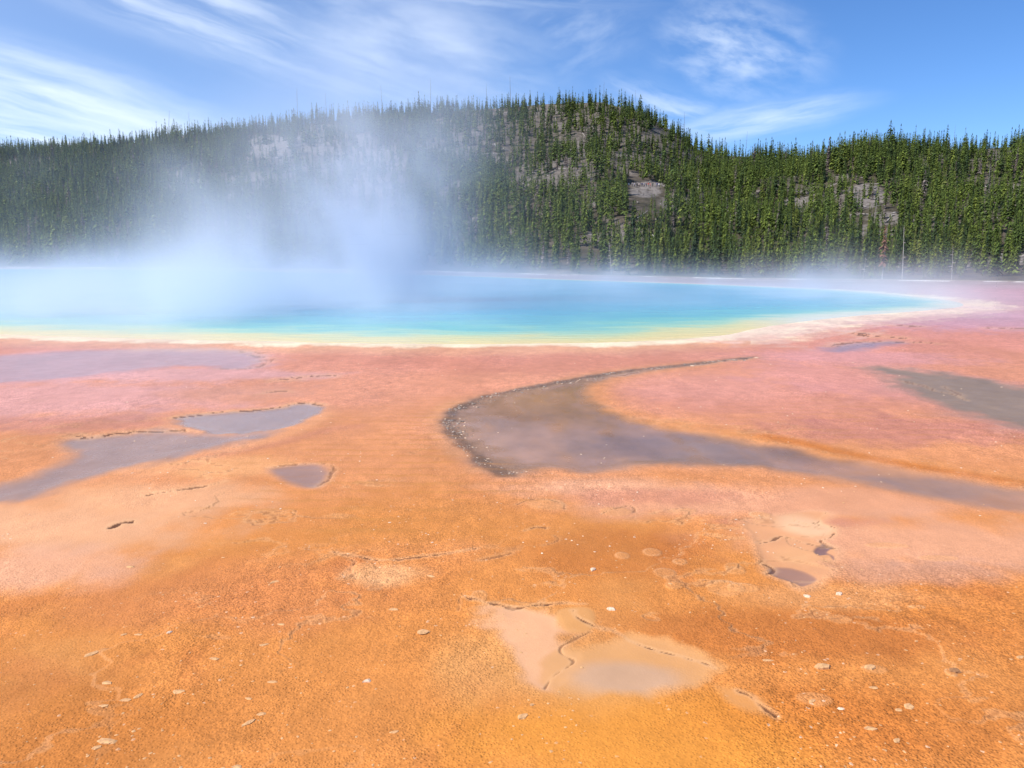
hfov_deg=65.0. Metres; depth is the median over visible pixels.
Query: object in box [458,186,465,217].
pine tree
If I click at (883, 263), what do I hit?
dying pine
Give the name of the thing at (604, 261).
pine tree
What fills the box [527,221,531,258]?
pine tree
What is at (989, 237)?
pine tree
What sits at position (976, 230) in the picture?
pine tree
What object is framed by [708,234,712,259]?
pine tree
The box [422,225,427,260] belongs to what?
pine tree
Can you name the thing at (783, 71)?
sky
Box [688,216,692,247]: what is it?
pine tree
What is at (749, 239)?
pine tree
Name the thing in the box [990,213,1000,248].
pine tree
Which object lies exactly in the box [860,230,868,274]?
pine tree
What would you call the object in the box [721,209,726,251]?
pine tree
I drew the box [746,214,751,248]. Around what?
pine tree
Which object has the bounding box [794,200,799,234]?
pine tree
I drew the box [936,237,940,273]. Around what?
pine tree
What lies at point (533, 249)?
pine tree
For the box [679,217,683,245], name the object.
pine tree
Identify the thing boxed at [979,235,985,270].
pine tree
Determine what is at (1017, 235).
pine tree
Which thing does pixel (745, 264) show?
pine tree
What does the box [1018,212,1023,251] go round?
pine tree
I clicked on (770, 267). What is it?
pine tree
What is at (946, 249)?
pine tree
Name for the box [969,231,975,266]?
pine tree
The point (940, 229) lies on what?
pine tree
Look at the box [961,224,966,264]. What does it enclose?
pine tree
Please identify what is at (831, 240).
pine tree
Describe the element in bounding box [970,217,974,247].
pine tree
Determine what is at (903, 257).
dead tree
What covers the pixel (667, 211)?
pine tree
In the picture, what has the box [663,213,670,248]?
pine tree
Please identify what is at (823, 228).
pine tree
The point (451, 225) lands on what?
pine tree
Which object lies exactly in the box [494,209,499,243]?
pine tree
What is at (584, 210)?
pine tree
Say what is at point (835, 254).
pine tree
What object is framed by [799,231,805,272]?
pine tree
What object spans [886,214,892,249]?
pine tree
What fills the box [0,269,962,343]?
water
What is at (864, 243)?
pine tree
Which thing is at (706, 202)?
pine tree
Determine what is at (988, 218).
pine tree
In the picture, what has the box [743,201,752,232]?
pine tree
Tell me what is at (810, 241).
pine tree
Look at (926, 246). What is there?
pine tree
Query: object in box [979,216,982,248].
pine tree
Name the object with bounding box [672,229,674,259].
pine tree
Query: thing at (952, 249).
pine tree
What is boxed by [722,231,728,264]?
pine tree
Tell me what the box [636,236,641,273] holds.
pine tree
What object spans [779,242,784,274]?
pine tree
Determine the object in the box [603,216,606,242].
pine tree
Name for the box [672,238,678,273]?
pine tree
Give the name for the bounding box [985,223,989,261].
pine tree
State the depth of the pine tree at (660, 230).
192.19 m
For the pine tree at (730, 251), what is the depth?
153.77 m
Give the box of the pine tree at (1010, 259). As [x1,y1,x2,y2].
[1005,235,1014,272]
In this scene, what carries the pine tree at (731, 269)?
on the hill
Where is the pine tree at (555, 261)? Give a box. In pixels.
[551,229,561,268]
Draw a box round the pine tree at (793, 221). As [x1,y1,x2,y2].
[787,201,796,239]
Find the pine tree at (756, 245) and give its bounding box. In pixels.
[750,232,758,269]
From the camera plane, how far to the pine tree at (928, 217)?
201.54 m
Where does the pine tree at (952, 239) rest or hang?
on the hill
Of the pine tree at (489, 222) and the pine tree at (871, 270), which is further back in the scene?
the pine tree at (489, 222)
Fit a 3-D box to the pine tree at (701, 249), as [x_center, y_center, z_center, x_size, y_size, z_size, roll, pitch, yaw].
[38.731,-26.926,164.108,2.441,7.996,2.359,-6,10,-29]
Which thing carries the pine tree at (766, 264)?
on the hill
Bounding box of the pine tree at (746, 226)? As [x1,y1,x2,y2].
[740,212,750,248]
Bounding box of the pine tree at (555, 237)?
[552,220,560,250]
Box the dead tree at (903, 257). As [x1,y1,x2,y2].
[902,239,904,278]
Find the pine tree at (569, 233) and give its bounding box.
[565,210,572,248]
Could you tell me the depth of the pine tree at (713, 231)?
198.58 m
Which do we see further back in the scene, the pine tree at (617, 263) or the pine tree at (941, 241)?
the pine tree at (617, 263)
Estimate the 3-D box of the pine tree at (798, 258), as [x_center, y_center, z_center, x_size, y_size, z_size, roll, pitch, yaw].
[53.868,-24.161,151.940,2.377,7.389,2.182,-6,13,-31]
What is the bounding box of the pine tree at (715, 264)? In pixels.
[712,240,718,275]
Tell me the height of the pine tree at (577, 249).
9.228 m
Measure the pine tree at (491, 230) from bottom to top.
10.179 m
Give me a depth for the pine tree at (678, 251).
162.81 m
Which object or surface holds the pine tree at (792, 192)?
on the hill
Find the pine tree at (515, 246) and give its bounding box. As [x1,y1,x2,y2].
[513,233,518,262]
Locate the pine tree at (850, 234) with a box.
[847,219,851,250]
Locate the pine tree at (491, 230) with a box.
[488,213,494,244]
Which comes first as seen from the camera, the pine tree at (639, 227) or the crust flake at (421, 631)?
the crust flake at (421, 631)
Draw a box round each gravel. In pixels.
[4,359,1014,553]
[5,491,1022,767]
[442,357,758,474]
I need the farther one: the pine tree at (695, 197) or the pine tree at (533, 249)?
the pine tree at (695, 197)
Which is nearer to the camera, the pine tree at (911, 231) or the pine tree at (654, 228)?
the pine tree at (911, 231)
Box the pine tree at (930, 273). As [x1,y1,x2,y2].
[926,245,935,277]
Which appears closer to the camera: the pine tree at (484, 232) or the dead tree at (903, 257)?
the dead tree at (903, 257)
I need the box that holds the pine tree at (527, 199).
[526,189,531,219]
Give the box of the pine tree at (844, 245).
[840,221,846,260]
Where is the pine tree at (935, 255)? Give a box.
[933,238,938,273]
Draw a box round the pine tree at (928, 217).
[926,205,929,229]
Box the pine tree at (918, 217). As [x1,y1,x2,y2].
[913,197,922,235]
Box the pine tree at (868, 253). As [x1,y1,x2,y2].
[866,236,869,268]
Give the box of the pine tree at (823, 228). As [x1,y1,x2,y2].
[820,213,823,239]
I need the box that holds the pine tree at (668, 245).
[665,232,671,260]
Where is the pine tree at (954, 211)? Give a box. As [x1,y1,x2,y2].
[951,202,955,229]
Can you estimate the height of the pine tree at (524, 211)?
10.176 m
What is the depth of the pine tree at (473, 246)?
172.89 m
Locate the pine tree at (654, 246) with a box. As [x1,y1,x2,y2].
[651,220,658,261]
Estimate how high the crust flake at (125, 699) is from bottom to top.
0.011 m
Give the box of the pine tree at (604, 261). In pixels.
[597,224,612,270]
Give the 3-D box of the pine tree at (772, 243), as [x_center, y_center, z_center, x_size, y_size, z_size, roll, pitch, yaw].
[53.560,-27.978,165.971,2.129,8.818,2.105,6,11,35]
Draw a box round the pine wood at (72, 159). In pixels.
[0,87,1023,278]
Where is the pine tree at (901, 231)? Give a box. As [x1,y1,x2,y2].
[899,219,904,243]
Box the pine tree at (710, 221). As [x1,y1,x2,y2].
[707,202,712,238]
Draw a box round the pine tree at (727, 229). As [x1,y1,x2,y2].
[721,212,729,255]
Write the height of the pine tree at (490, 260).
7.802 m
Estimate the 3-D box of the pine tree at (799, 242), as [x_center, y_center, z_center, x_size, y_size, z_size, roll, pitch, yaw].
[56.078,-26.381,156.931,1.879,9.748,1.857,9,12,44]
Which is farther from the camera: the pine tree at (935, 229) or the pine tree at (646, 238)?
the pine tree at (935, 229)
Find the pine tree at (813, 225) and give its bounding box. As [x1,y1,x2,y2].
[811,214,814,243]
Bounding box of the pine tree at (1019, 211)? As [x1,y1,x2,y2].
[1017,200,1021,221]
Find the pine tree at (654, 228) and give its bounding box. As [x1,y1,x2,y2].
[653,210,659,239]
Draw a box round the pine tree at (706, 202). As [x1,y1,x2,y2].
[703,188,709,216]
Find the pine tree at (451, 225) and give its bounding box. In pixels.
[448,215,455,247]
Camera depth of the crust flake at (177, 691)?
4.69 m
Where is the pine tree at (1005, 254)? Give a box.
[1000,223,1010,271]
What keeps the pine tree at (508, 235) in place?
on the hill
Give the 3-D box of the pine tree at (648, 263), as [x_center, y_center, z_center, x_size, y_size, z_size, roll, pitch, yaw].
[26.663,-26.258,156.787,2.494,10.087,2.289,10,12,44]
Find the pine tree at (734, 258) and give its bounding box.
[732,241,736,274]
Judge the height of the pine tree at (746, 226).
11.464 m
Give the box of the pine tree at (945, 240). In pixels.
[944,227,947,253]
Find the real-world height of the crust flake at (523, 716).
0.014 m
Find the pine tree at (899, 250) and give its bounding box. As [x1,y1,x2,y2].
[896,226,905,265]
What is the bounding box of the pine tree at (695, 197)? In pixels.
[690,189,696,214]
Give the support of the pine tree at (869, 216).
on the hill
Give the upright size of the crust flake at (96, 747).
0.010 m
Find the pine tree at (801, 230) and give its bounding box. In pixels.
[792,215,805,259]
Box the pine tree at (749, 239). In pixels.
[748,229,750,253]
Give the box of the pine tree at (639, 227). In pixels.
[634,215,643,243]
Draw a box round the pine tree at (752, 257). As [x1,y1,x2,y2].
[747,235,756,273]
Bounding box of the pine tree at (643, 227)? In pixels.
[642,206,645,240]
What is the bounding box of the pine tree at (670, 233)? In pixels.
[668,218,671,244]
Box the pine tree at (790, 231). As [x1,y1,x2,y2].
[788,208,793,241]
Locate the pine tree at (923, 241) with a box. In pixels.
[920,224,925,253]
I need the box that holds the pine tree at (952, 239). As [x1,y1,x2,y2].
[949,226,955,255]
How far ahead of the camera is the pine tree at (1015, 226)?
170.06 m
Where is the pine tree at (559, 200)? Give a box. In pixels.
[557,183,560,212]
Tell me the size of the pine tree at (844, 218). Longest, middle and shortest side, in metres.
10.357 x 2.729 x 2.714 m
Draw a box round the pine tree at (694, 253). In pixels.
[687,217,701,272]
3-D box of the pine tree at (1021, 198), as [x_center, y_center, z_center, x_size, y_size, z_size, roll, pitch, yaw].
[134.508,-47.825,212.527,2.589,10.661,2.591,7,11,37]
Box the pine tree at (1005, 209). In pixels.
[1002,187,1008,222]
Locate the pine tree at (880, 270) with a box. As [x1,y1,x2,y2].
[878,245,884,275]
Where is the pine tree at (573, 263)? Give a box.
[571,235,576,270]
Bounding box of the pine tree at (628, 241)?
[624,226,632,255]
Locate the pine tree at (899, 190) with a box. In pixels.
[896,167,904,199]
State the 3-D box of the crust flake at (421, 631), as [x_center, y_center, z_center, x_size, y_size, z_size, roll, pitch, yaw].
[-0.603,1.675,5.433,0.079,0.016,0.083,7,11,38]
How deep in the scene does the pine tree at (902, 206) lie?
222.84 m
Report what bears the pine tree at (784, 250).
on the hill
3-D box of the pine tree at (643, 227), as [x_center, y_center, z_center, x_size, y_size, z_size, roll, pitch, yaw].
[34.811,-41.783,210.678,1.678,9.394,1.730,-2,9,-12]
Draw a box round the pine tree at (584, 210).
[580,192,588,228]
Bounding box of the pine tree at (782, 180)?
[777,164,784,197]
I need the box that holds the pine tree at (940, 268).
[935,243,944,277]
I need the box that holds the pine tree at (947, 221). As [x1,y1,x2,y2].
[943,199,949,238]
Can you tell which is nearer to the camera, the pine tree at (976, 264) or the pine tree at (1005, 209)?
the pine tree at (976, 264)
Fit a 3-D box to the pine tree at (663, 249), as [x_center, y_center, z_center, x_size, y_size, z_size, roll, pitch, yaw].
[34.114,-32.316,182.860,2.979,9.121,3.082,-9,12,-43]
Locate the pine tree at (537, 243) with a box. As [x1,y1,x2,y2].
[535,226,539,254]
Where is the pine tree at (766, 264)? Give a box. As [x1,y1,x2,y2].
[761,230,769,274]
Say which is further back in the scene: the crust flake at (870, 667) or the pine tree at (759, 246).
the pine tree at (759, 246)
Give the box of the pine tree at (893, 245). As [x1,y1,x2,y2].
[889,226,898,269]
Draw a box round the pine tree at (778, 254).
[773,234,780,270]
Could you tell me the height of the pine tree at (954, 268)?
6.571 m
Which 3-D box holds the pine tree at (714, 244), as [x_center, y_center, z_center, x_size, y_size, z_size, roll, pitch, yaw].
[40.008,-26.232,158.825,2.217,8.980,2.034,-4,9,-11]
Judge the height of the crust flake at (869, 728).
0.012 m
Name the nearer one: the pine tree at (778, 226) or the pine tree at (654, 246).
the pine tree at (654, 246)
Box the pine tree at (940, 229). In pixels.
[934,213,944,244]
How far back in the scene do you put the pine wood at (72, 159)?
308.64 m
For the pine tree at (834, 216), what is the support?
on the hill
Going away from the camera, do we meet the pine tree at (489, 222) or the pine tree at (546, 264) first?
the pine tree at (546, 264)
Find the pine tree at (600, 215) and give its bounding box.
[595,198,602,231]
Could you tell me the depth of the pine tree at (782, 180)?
315.93 m
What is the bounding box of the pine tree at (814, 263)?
[808,215,821,272]
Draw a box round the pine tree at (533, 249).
[529,231,537,265]
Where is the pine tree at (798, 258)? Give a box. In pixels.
[791,236,801,273]
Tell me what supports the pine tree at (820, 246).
on the hill
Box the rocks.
[30,103,1023,267]
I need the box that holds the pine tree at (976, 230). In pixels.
[970,216,977,249]
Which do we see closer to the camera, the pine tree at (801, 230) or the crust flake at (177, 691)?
the crust flake at (177, 691)
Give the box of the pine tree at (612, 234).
[610,209,615,255]
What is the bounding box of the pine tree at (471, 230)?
[469,217,474,248]
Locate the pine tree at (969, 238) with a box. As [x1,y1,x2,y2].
[967,217,971,252]
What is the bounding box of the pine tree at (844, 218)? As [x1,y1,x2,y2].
[840,203,848,235]
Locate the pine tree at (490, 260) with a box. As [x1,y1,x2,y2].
[486,235,492,266]
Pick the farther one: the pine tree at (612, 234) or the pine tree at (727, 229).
the pine tree at (727, 229)
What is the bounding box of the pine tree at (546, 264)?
[543,234,549,266]
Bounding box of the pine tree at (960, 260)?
[956,244,962,276]
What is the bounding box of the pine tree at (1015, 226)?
[1010,205,1017,251]
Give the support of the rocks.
on the hill
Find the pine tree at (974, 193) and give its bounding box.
[971,176,979,208]
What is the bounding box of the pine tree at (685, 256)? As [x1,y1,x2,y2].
[682,229,688,264]
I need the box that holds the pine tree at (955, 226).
[953,211,958,248]
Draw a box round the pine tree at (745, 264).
[743,238,747,273]
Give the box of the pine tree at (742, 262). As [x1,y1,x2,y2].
[740,234,746,271]
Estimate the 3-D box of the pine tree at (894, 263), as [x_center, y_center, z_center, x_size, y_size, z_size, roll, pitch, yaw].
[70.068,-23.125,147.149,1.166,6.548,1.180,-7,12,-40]
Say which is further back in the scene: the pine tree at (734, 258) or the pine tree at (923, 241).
the pine tree at (923, 241)
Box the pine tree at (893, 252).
[890,234,897,265]
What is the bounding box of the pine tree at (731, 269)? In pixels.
[728,241,733,274]
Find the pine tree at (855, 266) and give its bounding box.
[851,240,859,274]
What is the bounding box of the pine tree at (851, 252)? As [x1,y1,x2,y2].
[846,233,853,271]
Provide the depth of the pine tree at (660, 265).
154.78 m
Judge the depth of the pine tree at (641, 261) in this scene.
159.13 m
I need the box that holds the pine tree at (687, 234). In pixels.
[683,220,690,257]
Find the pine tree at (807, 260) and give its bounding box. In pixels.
[803,233,811,273]
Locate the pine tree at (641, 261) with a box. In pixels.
[639,233,642,271]
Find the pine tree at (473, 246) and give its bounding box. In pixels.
[471,235,474,267]
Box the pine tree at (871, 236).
[867,217,876,264]
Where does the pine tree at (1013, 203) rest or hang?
on the hill
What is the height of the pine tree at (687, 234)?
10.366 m
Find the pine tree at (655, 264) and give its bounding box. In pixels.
[653,240,658,274]
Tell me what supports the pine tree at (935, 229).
on the hill
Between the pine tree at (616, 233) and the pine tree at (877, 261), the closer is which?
the pine tree at (877, 261)
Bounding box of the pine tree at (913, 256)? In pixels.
[910,226,918,274]
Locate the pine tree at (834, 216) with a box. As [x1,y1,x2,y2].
[832,199,836,227]
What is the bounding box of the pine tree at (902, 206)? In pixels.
[897,185,904,226]
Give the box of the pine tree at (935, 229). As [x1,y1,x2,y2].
[930,212,937,245]
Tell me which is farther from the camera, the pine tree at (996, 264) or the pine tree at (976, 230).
the pine tree at (976, 230)
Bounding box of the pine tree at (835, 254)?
[829,230,839,267]
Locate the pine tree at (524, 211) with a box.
[521,196,528,229]
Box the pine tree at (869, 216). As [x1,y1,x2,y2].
[866,205,871,230]
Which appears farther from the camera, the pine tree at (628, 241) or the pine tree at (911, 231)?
the pine tree at (911, 231)
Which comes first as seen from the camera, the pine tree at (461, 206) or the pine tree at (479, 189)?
the pine tree at (461, 206)
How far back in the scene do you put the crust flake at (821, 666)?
4.96 m
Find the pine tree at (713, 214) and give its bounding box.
[712,196,714,225]
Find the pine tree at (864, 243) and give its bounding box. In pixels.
[860,229,866,268]
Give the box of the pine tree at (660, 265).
[657,241,663,273]
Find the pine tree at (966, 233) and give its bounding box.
[960,218,967,252]
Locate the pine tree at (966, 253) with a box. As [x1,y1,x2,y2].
[963,236,969,270]
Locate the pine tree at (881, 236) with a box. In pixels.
[879,220,882,252]
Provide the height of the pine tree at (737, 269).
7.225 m
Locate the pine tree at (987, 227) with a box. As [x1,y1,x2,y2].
[984,213,990,242]
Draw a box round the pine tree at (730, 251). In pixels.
[726,223,733,271]
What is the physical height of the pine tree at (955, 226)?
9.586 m
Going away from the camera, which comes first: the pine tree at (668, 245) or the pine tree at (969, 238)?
the pine tree at (668, 245)
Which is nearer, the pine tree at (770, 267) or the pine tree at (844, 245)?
the pine tree at (770, 267)
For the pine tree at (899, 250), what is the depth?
160.52 m
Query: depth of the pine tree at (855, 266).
146.56 m
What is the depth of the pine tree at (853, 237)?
177.01 m
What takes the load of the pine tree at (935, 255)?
on the hill
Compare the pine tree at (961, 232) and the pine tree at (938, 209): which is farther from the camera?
the pine tree at (938, 209)
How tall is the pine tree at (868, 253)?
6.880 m
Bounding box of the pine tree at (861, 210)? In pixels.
[858,197,862,227]
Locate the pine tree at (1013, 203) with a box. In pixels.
[1011,183,1015,217]
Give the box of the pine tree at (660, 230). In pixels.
[658,217,663,249]
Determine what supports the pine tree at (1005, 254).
on the hill
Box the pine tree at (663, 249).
[657,221,665,259]
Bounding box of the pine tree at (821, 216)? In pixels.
[818,198,824,237]
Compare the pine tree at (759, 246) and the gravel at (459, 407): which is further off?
the pine tree at (759, 246)
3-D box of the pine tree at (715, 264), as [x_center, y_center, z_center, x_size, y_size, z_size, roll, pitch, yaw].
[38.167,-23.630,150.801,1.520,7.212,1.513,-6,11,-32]
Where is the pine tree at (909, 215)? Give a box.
[906,204,910,226]
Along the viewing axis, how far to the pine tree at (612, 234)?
182.72 m
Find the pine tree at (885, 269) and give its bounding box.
[882,238,888,273]
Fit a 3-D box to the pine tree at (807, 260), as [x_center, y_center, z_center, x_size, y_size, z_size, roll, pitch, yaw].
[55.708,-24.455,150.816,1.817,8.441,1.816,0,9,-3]
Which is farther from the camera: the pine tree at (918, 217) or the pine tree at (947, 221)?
the pine tree at (918, 217)
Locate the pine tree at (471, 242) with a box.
[470,226,472,258]
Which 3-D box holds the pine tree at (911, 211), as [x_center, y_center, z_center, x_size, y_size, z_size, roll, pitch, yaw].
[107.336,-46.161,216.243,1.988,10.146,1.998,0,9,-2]
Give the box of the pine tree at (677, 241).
[671,227,679,271]
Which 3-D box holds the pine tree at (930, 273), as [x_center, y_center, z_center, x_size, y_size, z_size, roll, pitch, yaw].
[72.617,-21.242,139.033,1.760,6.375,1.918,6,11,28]
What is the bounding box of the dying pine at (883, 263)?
[878,226,888,278]
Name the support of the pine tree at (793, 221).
on the hill
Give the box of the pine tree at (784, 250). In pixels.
[779,223,786,270]
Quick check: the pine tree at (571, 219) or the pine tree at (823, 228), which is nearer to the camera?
the pine tree at (823, 228)
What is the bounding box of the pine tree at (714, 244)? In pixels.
[711,229,716,270]
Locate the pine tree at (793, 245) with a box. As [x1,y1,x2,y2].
[791,230,795,262]
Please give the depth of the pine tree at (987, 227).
179.05 m
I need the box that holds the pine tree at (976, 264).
[971,217,981,272]
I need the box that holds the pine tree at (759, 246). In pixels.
[756,227,763,265]
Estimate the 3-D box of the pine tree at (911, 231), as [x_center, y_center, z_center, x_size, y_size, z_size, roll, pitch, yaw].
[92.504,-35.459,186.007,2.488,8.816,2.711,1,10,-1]
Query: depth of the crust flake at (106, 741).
4.20 m
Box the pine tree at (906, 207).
[903,192,910,226]
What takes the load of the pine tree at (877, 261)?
on the hill
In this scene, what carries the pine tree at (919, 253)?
on the hill
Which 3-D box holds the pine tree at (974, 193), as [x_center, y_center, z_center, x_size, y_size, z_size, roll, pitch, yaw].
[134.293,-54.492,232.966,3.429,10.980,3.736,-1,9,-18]
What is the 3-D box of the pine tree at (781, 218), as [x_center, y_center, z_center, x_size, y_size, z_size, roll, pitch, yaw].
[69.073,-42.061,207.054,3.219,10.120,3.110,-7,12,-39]
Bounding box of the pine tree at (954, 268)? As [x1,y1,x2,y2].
[951,241,959,273]
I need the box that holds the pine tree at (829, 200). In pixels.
[826,188,830,211]
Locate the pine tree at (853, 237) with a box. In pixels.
[847,220,854,257]
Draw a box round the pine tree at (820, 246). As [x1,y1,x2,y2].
[817,226,823,267]
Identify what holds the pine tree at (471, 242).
on the hill
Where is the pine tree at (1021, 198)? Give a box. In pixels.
[1014,184,1023,217]
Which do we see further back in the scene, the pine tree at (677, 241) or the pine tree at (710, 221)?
the pine tree at (710, 221)
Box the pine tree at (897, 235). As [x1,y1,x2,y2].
[896,222,899,254]
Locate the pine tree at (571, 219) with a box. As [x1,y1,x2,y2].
[570,206,574,239]
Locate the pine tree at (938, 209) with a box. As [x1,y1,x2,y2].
[932,184,943,223]
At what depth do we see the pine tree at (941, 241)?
150.35 m
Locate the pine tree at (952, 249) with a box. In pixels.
[949,235,954,265]
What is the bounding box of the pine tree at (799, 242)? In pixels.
[797,225,801,270]
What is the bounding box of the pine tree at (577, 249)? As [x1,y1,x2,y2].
[575,223,580,261]
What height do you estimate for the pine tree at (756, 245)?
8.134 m
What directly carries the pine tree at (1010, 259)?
on the hill
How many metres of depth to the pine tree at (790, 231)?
202.15 m
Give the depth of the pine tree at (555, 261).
166.82 m
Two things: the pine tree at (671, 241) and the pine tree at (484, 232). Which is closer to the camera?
the pine tree at (671, 241)
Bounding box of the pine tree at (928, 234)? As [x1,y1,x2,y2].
[922,221,930,262]
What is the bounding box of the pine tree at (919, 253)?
[916,230,921,271]
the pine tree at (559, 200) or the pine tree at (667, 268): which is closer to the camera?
the pine tree at (667, 268)
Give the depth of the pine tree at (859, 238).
168.88 m
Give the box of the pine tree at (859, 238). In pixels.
[852,218,863,262]
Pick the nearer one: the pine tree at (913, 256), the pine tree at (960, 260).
the pine tree at (960, 260)
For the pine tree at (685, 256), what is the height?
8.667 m
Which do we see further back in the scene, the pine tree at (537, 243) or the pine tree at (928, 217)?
the pine tree at (928, 217)
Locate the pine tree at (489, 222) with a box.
[487,204,493,240]
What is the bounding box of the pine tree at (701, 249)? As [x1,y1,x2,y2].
[699,233,706,269]
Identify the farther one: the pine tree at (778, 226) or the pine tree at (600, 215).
the pine tree at (600, 215)
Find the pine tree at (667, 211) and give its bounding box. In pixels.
[665,196,669,225]
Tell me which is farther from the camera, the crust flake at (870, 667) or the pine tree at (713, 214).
the pine tree at (713, 214)
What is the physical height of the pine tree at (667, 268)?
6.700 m
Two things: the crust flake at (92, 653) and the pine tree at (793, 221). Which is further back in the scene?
the pine tree at (793, 221)
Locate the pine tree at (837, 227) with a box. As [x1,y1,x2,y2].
[834,212,838,233]
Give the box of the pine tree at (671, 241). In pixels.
[669,228,674,253]
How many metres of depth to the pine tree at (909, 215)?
202.22 m
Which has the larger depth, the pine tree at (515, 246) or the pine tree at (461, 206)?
the pine tree at (461, 206)
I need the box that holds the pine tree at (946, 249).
[943,231,952,272]
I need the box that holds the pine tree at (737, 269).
[733,242,742,276]
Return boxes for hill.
[0,102,1023,280]
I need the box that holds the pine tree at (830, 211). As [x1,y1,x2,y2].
[829,197,832,229]
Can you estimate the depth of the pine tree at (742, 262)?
158.34 m
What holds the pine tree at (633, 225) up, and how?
on the hill
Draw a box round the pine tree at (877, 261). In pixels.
[874,234,881,276]
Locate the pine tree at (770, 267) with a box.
[766,241,774,273]
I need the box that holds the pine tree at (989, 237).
[985,212,992,253]
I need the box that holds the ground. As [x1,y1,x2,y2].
[0,267,1023,767]
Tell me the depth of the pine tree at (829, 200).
256.50 m
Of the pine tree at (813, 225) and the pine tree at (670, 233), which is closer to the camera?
the pine tree at (813, 225)
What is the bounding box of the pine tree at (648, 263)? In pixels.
[644,225,652,272]
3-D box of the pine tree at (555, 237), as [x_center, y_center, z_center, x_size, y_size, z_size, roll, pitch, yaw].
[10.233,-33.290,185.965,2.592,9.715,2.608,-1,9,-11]
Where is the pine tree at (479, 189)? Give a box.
[476,171,483,206]
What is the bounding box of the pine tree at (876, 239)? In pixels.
[874,225,878,258]
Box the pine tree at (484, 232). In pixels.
[481,219,487,254]
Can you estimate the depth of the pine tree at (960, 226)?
185.65 m
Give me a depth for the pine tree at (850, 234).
180.22 m
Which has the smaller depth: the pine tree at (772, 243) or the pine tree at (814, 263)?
the pine tree at (814, 263)
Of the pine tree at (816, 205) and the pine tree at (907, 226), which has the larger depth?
the pine tree at (816, 205)
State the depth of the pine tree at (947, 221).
191.34 m
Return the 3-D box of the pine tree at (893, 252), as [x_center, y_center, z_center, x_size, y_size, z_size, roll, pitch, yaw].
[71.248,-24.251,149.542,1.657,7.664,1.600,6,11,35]
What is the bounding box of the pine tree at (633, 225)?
[629,199,636,240]
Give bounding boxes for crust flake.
[84,650,98,656]
[91,745,101,749]
[97,738,117,743]
[119,698,131,701]
[173,689,184,693]
[242,719,255,725]
[417,629,430,634]
[518,713,527,719]
[814,663,830,669]
[864,664,875,669]
[864,726,877,729]
[904,703,914,709]
[949,667,961,673]
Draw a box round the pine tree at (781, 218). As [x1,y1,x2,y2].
[775,201,784,231]
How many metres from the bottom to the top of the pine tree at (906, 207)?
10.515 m
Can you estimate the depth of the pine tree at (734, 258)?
151.96 m
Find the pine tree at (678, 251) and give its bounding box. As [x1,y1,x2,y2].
[672,233,681,269]
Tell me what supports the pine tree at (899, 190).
on the hill
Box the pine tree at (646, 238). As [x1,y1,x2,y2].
[643,223,647,260]
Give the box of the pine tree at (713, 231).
[711,214,716,246]
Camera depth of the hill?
297.19 m
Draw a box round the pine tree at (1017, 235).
[1014,213,1020,252]
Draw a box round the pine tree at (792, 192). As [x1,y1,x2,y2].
[788,179,795,207]
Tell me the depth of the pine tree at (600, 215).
216.61 m
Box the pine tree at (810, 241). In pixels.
[804,228,812,263]
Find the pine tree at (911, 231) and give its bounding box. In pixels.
[907,214,914,247]
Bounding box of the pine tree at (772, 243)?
[771,228,774,258]
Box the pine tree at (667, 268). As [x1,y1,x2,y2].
[665,242,670,274]
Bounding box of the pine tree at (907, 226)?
[905,209,909,236]
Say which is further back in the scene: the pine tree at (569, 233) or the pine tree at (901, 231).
the pine tree at (569, 233)
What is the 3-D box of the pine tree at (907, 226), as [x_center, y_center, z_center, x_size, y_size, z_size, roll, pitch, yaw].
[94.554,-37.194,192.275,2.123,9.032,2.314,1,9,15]
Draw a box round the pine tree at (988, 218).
[982,200,993,241]
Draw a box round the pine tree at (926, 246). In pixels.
[923,230,928,259]
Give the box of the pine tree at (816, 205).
[811,188,819,222]
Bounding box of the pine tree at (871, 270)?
[865,229,876,277]
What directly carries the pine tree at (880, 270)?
on the hill
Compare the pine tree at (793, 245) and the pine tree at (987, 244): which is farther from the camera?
the pine tree at (793, 245)
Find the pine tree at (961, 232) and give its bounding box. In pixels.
[958,215,964,248]
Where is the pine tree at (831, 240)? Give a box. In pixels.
[826,222,834,263]
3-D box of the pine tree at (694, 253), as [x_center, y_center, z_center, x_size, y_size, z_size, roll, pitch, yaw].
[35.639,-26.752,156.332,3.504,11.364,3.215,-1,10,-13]
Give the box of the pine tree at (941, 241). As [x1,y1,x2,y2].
[935,227,944,270]
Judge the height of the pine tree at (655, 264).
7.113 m
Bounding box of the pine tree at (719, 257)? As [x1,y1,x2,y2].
[713,224,724,273]
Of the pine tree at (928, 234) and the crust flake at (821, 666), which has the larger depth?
the pine tree at (928, 234)
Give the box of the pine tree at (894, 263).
[892,240,896,273]
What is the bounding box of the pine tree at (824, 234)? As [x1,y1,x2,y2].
[822,223,826,252]
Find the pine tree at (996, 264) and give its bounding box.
[989,228,1003,275]
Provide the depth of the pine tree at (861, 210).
221.62 m
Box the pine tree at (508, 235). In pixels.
[502,211,511,255]
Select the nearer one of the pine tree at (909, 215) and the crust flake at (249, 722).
the crust flake at (249, 722)
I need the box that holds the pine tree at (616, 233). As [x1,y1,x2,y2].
[613,221,617,248]
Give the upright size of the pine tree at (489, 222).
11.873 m
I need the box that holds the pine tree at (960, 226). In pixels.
[957,207,965,243]
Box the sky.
[0,0,1023,156]
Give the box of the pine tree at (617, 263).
[610,219,623,270]
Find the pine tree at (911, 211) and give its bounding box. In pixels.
[910,193,913,224]
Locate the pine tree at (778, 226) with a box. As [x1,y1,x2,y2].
[773,206,782,239]

